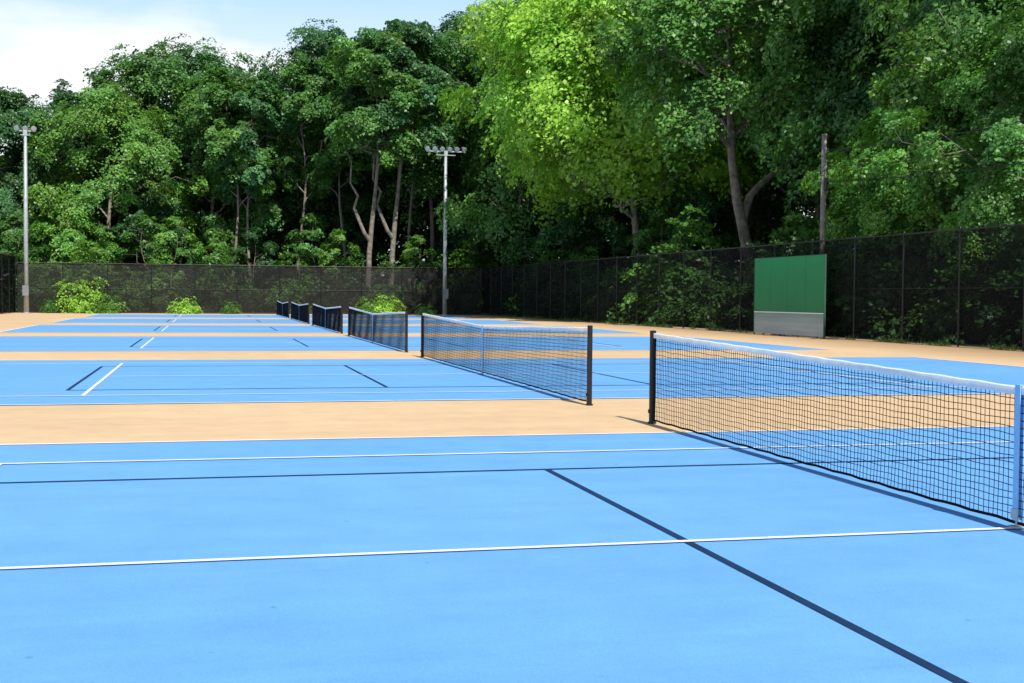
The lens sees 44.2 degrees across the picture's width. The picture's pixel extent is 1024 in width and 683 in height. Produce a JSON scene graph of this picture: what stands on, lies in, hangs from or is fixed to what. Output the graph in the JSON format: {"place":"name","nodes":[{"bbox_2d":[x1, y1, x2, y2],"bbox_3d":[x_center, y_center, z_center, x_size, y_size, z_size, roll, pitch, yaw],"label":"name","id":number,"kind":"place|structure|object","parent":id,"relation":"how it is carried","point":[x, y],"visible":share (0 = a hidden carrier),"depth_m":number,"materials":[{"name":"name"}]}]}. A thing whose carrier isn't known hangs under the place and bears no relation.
{"place":"outdoors","nodes":[
{"label":"outdoors","id":0,"kind":"place"},
{"bbox_2d":[0,0,811,262],"label":"sky","id":1,"kind":"structure","parent":0,"point":[43,42],"materials":[{"name":"white"}]},
{"bbox_2d":[10,312,1021,349],"bbox_3d":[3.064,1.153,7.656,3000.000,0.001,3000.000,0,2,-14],"label":"ground","id":2,"kind":"structure","parent":0,"point":[479,314],"depth_m":90.43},
{"bbox_2d":[0,212,49,261],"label":"tree","id":3,"kind":"object","parent":2,"relation":"on","point":[14,219],"visible":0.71,"depth_m":94.20,"materials":[{"name":"green plant"}]},
{"bbox_2d":[0,86,75,257],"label":"tree","id":4,"kind":"object","parent":2,"relation":"on","point":[11,102],"visible":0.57,"depth_m":101.23,"materials":[{"name":"green plant"}]},
{"bbox_2d":[40,298,64,312],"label":"shrub","id":5,"kind":"object","parent":2,"relation":"on","point":[50,308],"visible":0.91,"depth_m":87.45,"materials":[{"name":"green plant"}]},
{"bbox_2d":[0,202,106,262],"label":"tree","id":6,"kind":"object","parent":2,"relation":"on","point":[70,229],"visible":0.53,"depth_m":96.39,"materials":[{"name":"green plant"}]},
{"bbox_2d":[0,138,114,261],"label":"tree","id":7,"kind":"object","parent":2,"relation":"on","point":[18,162],"visible":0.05,"depth_m":110.43,"materials":[{"name":"green plant"}]},
{"bbox_2d":[0,78,139,246],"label":"tree","id":8,"kind":"object","parent":2,"relation":"on","point":[69,97],"visible":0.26,"depth_m":105.19,"materials":[{"name":"green plant"}]},
{"bbox_2d":[54,239,104,312],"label":"shrub","id":9,"kind":"object","parent":2,"relation":"on","point":[81,260],"visible":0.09,"depth_m":92.39,"materials":[{"name":"green plant"}]},
{"bbox_2d":[52,277,109,313],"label":"shrub","id":10,"kind":"object","parent":2,"relation":"on","point":[83,306],"visible":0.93,"depth_m":87.60,"materials":[{"name":"green plant"}]},
{"bbox_2d":[69,225,123,262],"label":"tree","id":11,"kind":"object","parent":2,"relation":"on","point":[101,233],"visible":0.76,"depth_m":94.42,"materials":[{"name":"green plant"}]},
{"bbox_2d":[91,294,130,313],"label":"shrub","id":12,"kind":"object","parent":2,"relation":"on","point":[103,308],"visible":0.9,"depth_m":88.11,"materials":[{"name":"green plant"}]},
{"bbox_2d":[21,82,212,263],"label":"tree","id":13,"kind":"object","parent":2,"relation":"on","point":[113,106],"visible":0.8,"depth_m":99.28,"materials":[{"name":"green plant"}]},
{"bbox_2d":[62,39,209,226],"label":"tree","id":14,"kind":"object","parent":2,"relation":"on","point":[148,76],"visible":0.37,"depth_m":105.62,"materials":[{"name":"green plant"}]},
{"bbox_2d":[110,215,169,263],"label":"tree","id":15,"kind":"object","parent":2,"relation":"on","point":[148,224],"visible":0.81,"depth_m":95.47,"materials":[{"name":"green plant"}]},
{"bbox_2d":[105,178,219,263],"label":"tree","id":16,"kind":"object","parent":2,"relation":"on","point":[151,206],"visible":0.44,"depth_m":101.19,"materials":[{"name":"green plant"}]},
{"bbox_2d":[145,216,206,263],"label":"tree","id":17,"kind":"object","parent":2,"relation":"on","point":[173,223],"visible":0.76,"depth_m":96.31,"materials":[{"name":"green plant"}]},
{"bbox_2d":[166,296,203,313],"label":"shrub","id":18,"kind":"object","parent":2,"relation":"on","point":[187,308],"visible":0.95,"depth_m":89.31,"materials":[{"name":"green plant"}]},
{"bbox_2d":[121,33,263,250],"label":"tree","id":19,"kind":"object","parent":2,"relation":"on","point":[193,66],"visible":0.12,"depth_m":116.17,"materials":[{"name":"green plant"}]},
{"bbox_2d":[125,66,286,264],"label":"tree","id":20,"kind":"object","parent":2,"relation":"on","point":[216,220],"visible":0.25,"depth_m":103.46,"materials":[{"name":"green plant"}]},
{"bbox_2d":[190,228,235,264],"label":"tree","id":21,"kind":"object","parent":2,"relation":"on","point":[211,232],"visible":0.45,"depth_m":97.65,"materials":[{"name":"green plant"}]},
{"bbox_2d":[195,236,252,313],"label":"shrub","id":22,"kind":"object","parent":2,"relation":"on","point":[223,252],"visible":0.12,"depth_m":93.38,"materials":[{"name":"green plant"}]},
{"bbox_2d":[219,300,241,313],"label":"shrub","id":23,"kind":"object","parent":2,"relation":"on","point":[231,310],"visible":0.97,"depth_m":90.38,"materials":[{"name":"green plant"}]},
{"bbox_2d":[184,62,281,264],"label":"tree","id":24,"kind":"object","parent":2,"relation":"on","point":[217,85],"visible":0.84,"depth_m":98.42,"materials":[{"name":"green plant"}]},
{"bbox_2d":[198,69,304,264],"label":"tree","id":25,"kind":"object","parent":2,"relation":"on","point":[254,175],"visible":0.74,"depth_m":99.47,"materials":[{"name":"green plant"}]},
{"bbox_2d":[228,226,278,265],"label":"tree","id":26,"kind":"object","parent":2,"relation":"on","point":[254,234],"visible":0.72,"depth_m":95.06,"materials":[{"name":"green plant"}]},
{"bbox_2d":[177,66,340,264],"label":"tree","id":27,"kind":"object","parent":2,"relation":"on","point":[269,212],"visible":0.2,"depth_m":102.91,"materials":[{"name":"green plant"}]},
{"bbox_2d":[275,243,308,265],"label":"shrub","id":28,"kind":"object","parent":2,"relation":"on","point":[282,263],"visible":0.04,"depth_m":96.28,"materials":[{"name":"green plant"}]},
{"bbox_2d":[231,81,360,265],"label":"tree","id":29,"kind":"object","parent":2,"relation":"on","point":[285,226],"visible":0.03,"depth_m":111.40,"materials":[{"name":"green plant"}]},
{"bbox_2d":[249,52,352,265],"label":"tree","id":30,"kind":"object","parent":2,"relation":"on","point":[295,76],"visible":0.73,"depth_m":100.05,"materials":[{"name":"green plant"}]},
{"bbox_2d":[244,135,362,265],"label":"tree","id":31,"kind":"object","parent":2,"relation":"on","point":[290,250],"visible":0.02,"depth_m":115.65,"materials":[{"name":"green plant"}]},
{"bbox_2d":[222,18,391,245],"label":"tree","id":32,"kind":"object","parent":2,"relation":"on","point":[317,44],"visible":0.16,"depth_m":110.59,"materials":[{"name":"green plant"}]},
{"bbox_2d":[286,213,343,265],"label":"tree","id":33,"kind":"object","parent":2,"relation":"on","point":[315,224],"visible":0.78,"depth_m":97.99,"materials":[{"name":"green plant"}]},
{"bbox_2d":[279,151,387,266],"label":"tree","id":34,"kind":"object","parent":2,"relation":"on","point":[364,202],"visible":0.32,"depth_m":109.14,"materials":[{"name":"green plant"}]},
{"bbox_2d":[316,228,364,266],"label":"tree","id":35,"kind":"object","parent":2,"relation":"on","point":[338,235],"visible":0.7,"depth_m":96.69,"materials":[{"name":"green plant"}]},
{"bbox_2d":[290,57,391,266],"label":"tree","id":36,"kind":"object","parent":2,"relation":"on","point":[313,181],"visible":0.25,"depth_m":102.48,"materials":[{"name":"green plant"}]},
{"bbox_2d":[325,176,401,249],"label":"tree","id":37,"kind":"object","parent":2,"relation":"on","point":[386,218],"visible":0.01,"depth_m":121.16,"materials":[{"name":"green plant"}]},
{"bbox_2d":[353,296,384,314],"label":"shrub","id":38,"kind":"object","parent":2,"relation":"on","point":[368,308],"visible":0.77,"depth_m":92.55,"materials":[{"name":"green plant"}]},
{"bbox_2d":[316,28,448,266],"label":"tree","id":39,"kind":"object","parent":2,"relation":"on","point":[343,54],"visible":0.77,"depth_m":93.95,"materials":[{"name":"green plant"}]},
{"bbox_2d":[365,293,407,314],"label":"shrub","id":40,"kind":"object","parent":2,"relation":"on","point":[388,306],"visible":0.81,"depth_m":92.71,"materials":[{"name":"green plant"}]},
{"bbox_2d":[342,19,472,266],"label":"tree","id":41,"kind":"object","parent":2,"relation":"on","point":[418,35],"visible":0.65,"depth_m":95.10,"materials":[{"name":"green plant"}]},
{"bbox_2d":[329,29,491,261],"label":"tree","id":42,"kind":"object","parent":2,"relation":"on","point":[435,184],"visible":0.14,"depth_m":103.08,"materials":[{"name":"green plant"}]},
{"bbox_2d":[398,234,442,267],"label":"tree","id":43,"kind":"object","parent":2,"relation":"on","point":[408,254],"visible":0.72,"depth_m":97.38,"materials":[{"name":"green plant"}]},
{"bbox_2d":[414,303,436,314],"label":"shrub","id":44,"kind":"object","parent":2,"relation":"on","point":[426,310],"visible":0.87,"depth_m":93.60,"materials":[{"name":"green plant"}]},
{"bbox_2d":[375,36,476,266],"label":"tree","id":45,"kind":"object","parent":2,"relation":"on","point":[455,75],"visible":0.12,"depth_m":102.47,"materials":[{"name":"green plant"}]},
{"bbox_2d":[388,68,465,262],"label":"tree","id":46,"kind":"object","parent":2,"relation":"on","point":[401,227],"visible":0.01,"depth_m":119.87,"materials":[{"name":"green plant"}]},
{"bbox_2d":[369,4,514,255],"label":"tree","id":47,"kind":"object","parent":2,"relation":"on","point":[384,174],"visible":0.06,"depth_m":109.58,"materials":[{"name":"green plant"}]},
{"bbox_2d":[437,241,479,314],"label":"shrub","id":48,"kind":"object","parent":2,"relation":"on","point":[458,261],"visible":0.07,"depth_m":99.94,"materials":[{"name":"green plant"}]},
{"bbox_2d":[424,210,513,267],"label":"tree","id":49,"kind":"object","parent":2,"relation":"on","point":[456,240],"visible":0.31,"depth_m":103.44,"materials":[{"name":"green plant"}]},
{"bbox_2d":[418,6,542,264],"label":"tree","id":50,"kind":"object","parent":2,"relation":"on","point":[459,180],"visible":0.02,"depth_m":104.78,"materials":[{"name":"green plant"}]},
{"bbox_2d":[437,0,544,229],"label":"tree","id":51,"kind":"object","parent":2,"relation":"on","point":[449,23],"depth_m":118.20,"materials":[{"name":"green plant"}]},
{"bbox_2d":[0,313,1023,444],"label":"court apron","id":52,"kind":"object","parent":2,"relation":"on","point":[85,424],"depth_m":15.47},
{"bbox_2d":[0,252,15,313],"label":"chain link fence","id":53,"kind":"object","parent":52,"relation":"on","point":[8,283],"visible":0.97,"depth_m":84.59,"materials":[{"name":"black metal"}]},
{"bbox_2d":[13,125,36,312],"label":"floodlight pole","id":54,"kind":"object","parent":52,"relation":"on","point":[25,286],"visible":0.99,"depth_m":85.83,"materials":[{"name":"metal"}]},
{"bbox_2d":[17,261,480,313],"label":"chain link fence","id":55,"kind":"object","parent":52,"relation":"on","point":[148,288],"visible":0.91,"depth_m":91.74,"materials":[{"name":"black metal"}]},
{"bbox_2d":[86,314,477,318],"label":"tennis court","id":56,"kind":"object","parent":52,"relation":"on","point":[199,316],"visible":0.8,"depth_m":80.44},
{"bbox_2d":[277,300,288,317],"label":"tennis net","id":57,"kind":"object","parent":56,"relation":"on","point":[282,309],"visible":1,"depth_m":80.65,"materials":[{"name":"black fabric"}]},
{"bbox_2d":[53,318,533,323],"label":"tennis court","id":58,"kind":"object","parent":52,"relation":"on","point":[86,320],"visible":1,"depth_m":65.85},
{"bbox_2d":[291,301,309,323],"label":"tennis net","id":59,"kind":"object","parent":58,"relation":"on","point":[301,312],"visible":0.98,"depth_m":65.40,"materials":[{"name":"black fabric"}]},
{"bbox_2d":[3,325,634,332],"bbox_3d":[-7.707,-0.524,52.181,23.800,0.001,11.000,0,2,-14],"label":"tennis court","id":60,"kind":"object","parent":52,"relation":"on","point":[182,328],"visible":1,"depth_m":50.50,"materials":[{"name":"paint"}]},
{"bbox_2d":[312,303,342,333],"bbox_3d":[-7.703,-1.033,52.163,0.096,1.030,13.024,0,2,-14],"label":"tennis net","id":61,"kind":"object","parent":60,"relation":"on","point":[327,318],"visible":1,"depth_m":50.85,"materials":[{"name":"black fabric"}]},
{"bbox_2d":[0,336,826,350],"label":"tennis court","id":62,"kind":"object","parent":52,"relation":"on","point":[262,343],"visible":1,"depth_m":36.03,"materials":[{"name":"paint"}]},
{"bbox_2d":[348,306,407,351],"bbox_3d":[-4.113,-0.479,37.322,0.096,1.030,13.024,0,2,-14],"label":"tennis net","id":63,"kind":"object","parent":62,"relation":"on","point":[373,322],"visible":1,"depth_m":35.87,"materials":[{"name":"black fabric"}]},
{"bbox_2d":[13,336,818,350],"bbox_3d":[-4.117,0.021,37.339,23.770,0.001,11.022,0,2,-14],"label":"court marking","id":64,"kind":"object","parent":62,"relation":"on","point":[252,350],"visible":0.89,"depth_m":38.16,"materials":[{"name":"white paint"}]},
{"bbox_2d":[425,146,466,314],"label":"floodlight pole","id":65,"kind":"object","parent":52,"relation":"on","point":[445,289],"visible":0.99,"depth_m":93.36,"materials":[{"name":"metal"}]},
{"bbox_2d":[0,426,1023,682],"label":"tennis court","id":66,"kind":"object","parent":52,"relation":"on","point":[684,612],"visible":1,"depth_m":6.55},
{"bbox_2d":[0,457,1013,682],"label":"court marking","id":67,"kind":"object","parent":66,"relation":"on","point":[907,654],"visible":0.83,"depth_m":6.79,"materials":[{"name":"paint"}]},
{"bbox_2d":[0,426,1014,568],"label":"court marking","id":68,"kind":"object","parent":66,"relation":"on","point":[140,562],"visible":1,"depth_m":7.34,"materials":[{"name":"white paint"}]},
{"bbox_2d":[648,330,1023,528],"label":"tennis net","id":69,"kind":"object","parent":66,"relation":"on","point":[1017,391],"visible":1,"depth_m":9.65,"materials":[{"name":"black fabric"}]},
{"bbox_2d":[0,357,1023,405],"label":"tennis court","id":70,"kind":"object","parent":52,"relation":"on","point":[309,380],"visible":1,"depth_m":20.94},
{"bbox_2d":[66,363,913,389],"bbox_3d":[-0.526,0.579,22.497,13.462,0.001,6.152,0,2,-14],"label":"court marking","id":71,"kind":"object","parent":70,"relation":"on","point":[78,382],"visible":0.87,"depth_m":20.66,"materials":[{"name":"paint"}]},
{"bbox_2d":[420,312,592,405],"bbox_3d":[-0.522,0.074,22.480,0.096,1.030,13.024,0,2,-14],"label":"tennis net","id":72,"kind":"object","parent":70,"relation":"on","point":[560,332],"visible":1,"depth_m":19.99,"materials":[{"name":"black fabric"}]},
{"bbox_2d":[14,357,1022,404],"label":"court marking","id":73,"kind":"object","parent":70,"relation":"on","point":[97,383],"visible":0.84,"depth_m":18.73,"materials":[{"name":"white paint"}]},
{"bbox_2d":[480,313,1022,350],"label":"weeds","id":74,"kind":"object","parent":52,"relation":"on","point":[721,329],"visible":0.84,"depth_m":51.79,"materials":[{"name":"green plant"}]},
{"bbox_2d":[481,224,1023,350],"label":"chain link fence","id":75,"kind":"object","parent":52,"relation":"on","point":[960,286],"visible":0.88,"depth_m":44.40,"materials":[{"name":"black metal"}]},
{"bbox_2d":[753,254,826,338],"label":"practice wall","id":76,"kind":"structure","parent":52,"relation":"on","point":[789,291],"depth_m":46.78,"materials":[{"name":"green paint"}]},
{"bbox_2d":[0,165,1023,306],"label":"woodland undergrowth","id":77,"kind":"object","parent":2,"relation":"on","point":[381,250],"visible":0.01,"depth_m":112.99,"materials":[{"name":"green plant"}]},
{"bbox_2d":[433,67,632,266],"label":"tree","id":78,"kind":"object","parent":2,"relation":"on","point":[488,220],"visible":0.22,"depth_m":93.81,"materials":[{"name":"green plant"}]},
{"bbox_2d":[458,13,609,264],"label":"tree","id":79,"kind":"object","parent":2,"relation":"on","point":[474,57],"visible":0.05,"depth_m":94.71,"materials":[{"name":"green plant"}]},
{"bbox_2d":[504,238,574,314],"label":"shrub","id":80,"kind":"object","parent":2,"relation":"on","point":[552,253],"visible":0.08,"depth_m":87.06,"materials":[{"name":"green plant"}]},
{"bbox_2d":[500,192,612,265],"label":"tree","id":81,"kind":"object","parent":2,"relation":"on","point":[568,228],"visible":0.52,"depth_m":89.45,"materials":[{"name":"green plant"}]},
{"bbox_2d":[436,0,788,254],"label":"tree","id":82,"kind":"object","parent":2,"relation":"on","point":[536,32],"visible":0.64,"depth_m":75.16,"materials":[{"name":"green plant"}]},
{"bbox_2d":[576,173,711,258],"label":"tree","id":83,"kind":"object","parent":2,"relation":"on","point":[622,232],"visible":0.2,"depth_m":87.42,"materials":[{"name":"green plant"}]},
{"bbox_2d":[625,200,693,255],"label":"tree","id":84,"kind":"object","parent":2,"relation":"on","point":[658,214],"visible":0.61,"depth_m":76.99,"materials":[{"name":"green plant"}]},
{"bbox_2d":[621,205,729,325],"bbox_3d":[8.987,-3.329,63.907,6.453,7.215,5.625,-1,3,-43],"label":"shrub","id":85,"kind":"object","parent":2,"relation":"on","point":[697,239],"visible":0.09,"depth_m":63.39,"materials":[{"name":"green plant"}]},
{"bbox_2d":[625,179,750,254],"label":"tree","id":86,"kind":"object","parent":2,"relation":"on","point":[707,201],"visible":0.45,"depth_m":78.01,"materials":[{"name":"green plant"}]},
{"bbox_2d":[594,35,813,242],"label":"tree","id":87,"kind":"object","parent":2,"relation":"on","point":[757,216],"visible":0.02,"depth_m":84.27,"materials":[{"name":"green plant"}]},
{"bbox_2d":[589,0,885,246],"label":"tree","id":88,"kind":"object","parent":2,"relation":"on","point":[688,49],"visible":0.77,"depth_m":62.00,"materials":[{"name":"green plant"}]},
{"bbox_2d":[643,16,857,229],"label":"tree","id":89,"kind":"object","parent":2,"relation":"on","point":[809,202],"visible":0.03,"depth_m":78.26,"materials":[{"name":"green plant"}]},
{"bbox_2d":[689,127,812,245],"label":"tree","id":90,"kind":"object","parent":2,"relation":"on","point":[757,237],"depth_m":95.73,"materials":[{"name":"green plant"}]},
{"bbox_2d":[742,227,789,246],"bbox_3d":[11.975,-2.573,59.194,4.681,5.612,4.080,1,2,19],"label":"shrub","id":91,"kind":"object","parent":2,"relation":"on","point":[777,231],"visible":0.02,"depth_m":59.29,"materials":[{"name":"green plant"}]},
{"bbox_2d":[713,56,854,233],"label":"tree","id":92,"kind":"object","parent":2,"relation":"on","point":[811,206],"depth_m":86.90,"materials":[{"name":"green plant"}]},
{"bbox_2d":[770,210,819,242],"bbox_3d":[14.080,-3.491,61.971,3.586,5.886,3.121,-1,3,-43],"label":"tree","id":93,"kind":"object","parent":2,"relation":"on","point":[806,225],"visible":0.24,"depth_m":61.67,"materials":[{"name":"green plant"}]},
{"bbox_2d":[720,0,889,211],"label":"tree","id":94,"kind":"object","parent":2,"relation":"on","point":[772,49],"visible":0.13,"depth_m":60.96,"materials":[{"name":"green plant"}]},
{"bbox_2d":[773,212,840,244],"bbox_3d":[12.671,-2.567,54.566,4.997,6.075,4.355,2,2,32],"label":"shrub","id":95,"kind":"object","parent":2,"relation":"on","point":[805,234],"visible":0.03,"depth_m":54.17,"materials":[{"name":"green plant"}]},
{"bbox_2d":[797,169,881,241],"bbox_3d":[17.559,-4.563,61.993,7.024,8.149,7.346,1,2,15],"label":"tree","id":96,"kind":"object","parent":2,"relation":"on","point":[818,225],"visible":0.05,"depth_m":62.57,"materials":[{"name":"green plant"}]},
{"bbox_2d":[756,0,1023,206],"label":"tree","id":97,"kind":"object","parent":2,"relation":"on","point":[847,122],"visible":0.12,"depth_m":56.41,"materials":[{"name":"green plant"}]},
{"bbox_2d":[769,0,1023,173],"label":"tree","id":98,"kind":"object","parent":2,"relation":"on","point":[855,23],"visible":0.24,"depth_m":57.44,"materials":[{"name":"green plant"}]},
{"bbox_2d":[813,0,979,144],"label":"tree","id":99,"kind":"object","parent":2,"relation":"on","point":[875,56],"visible":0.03,"depth_m":59.51,"materials":[{"name":"green plant"}]},
{"bbox_2d":[855,195,940,236],"bbox_3d":[14.746,-2.493,48.059,5.456,6.565,6.259,0,2,-21],"label":"shrub","id":100,"kind":"object","parent":2,"relation":"on","point":[892,228],"visible":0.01,"depth_m":47.77,"materials":[{"name":"green plant"}]},
{"bbox_2d":[862,183,937,235],"bbox_3d":[14.737,-2.968,47.311,3.121,5.886,3.586,0,2,-23],"label":"tree","id":101,"kind":"object","parent":2,"relation":"on","point":[909,230],"visible":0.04,"depth_m":46.73,"materials":[{"name":"green plant"}]},
{"bbox_2d":[798,48,1023,239],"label":"tree","id":102,"kind":"object","parent":2,"relation":"on","point":[846,202],"visible":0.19,"depth_m":49.31,"materials":[{"name":"green plant"}]},
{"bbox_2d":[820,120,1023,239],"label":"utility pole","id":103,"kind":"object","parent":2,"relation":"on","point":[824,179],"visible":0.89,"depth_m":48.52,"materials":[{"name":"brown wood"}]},
{"bbox_2d":[832,19,1023,235],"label":"tree","id":104,"kind":"object","parent":2,"relation":"on","point":[878,223],"visible":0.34,"depth_m":44.79,"materials":[{"name":"green plant"}]},
{"bbox_2d":[851,0,1023,201],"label":"tree","id":105,"kind":"object","parent":2,"relation":"on","point":[923,36],"visible":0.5,"depth_m":44.37,"materials":[{"name":"green plant"}]},
{"bbox_2d":[868,6,1023,228],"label":"tree","id":106,"kind":"object","parent":2,"relation":"on","point":[1008,197],"visible":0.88,"depth_m":40.34,"materials":[{"name":"green plant"}]},
{"bbox_2d":[876,0,1023,176],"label":"tree","id":107,"kind":"object","parent":2,"relation":"on","point":[946,5],"visible":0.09,"depth_m":45.84,"materials":[{"name":"green plant"}]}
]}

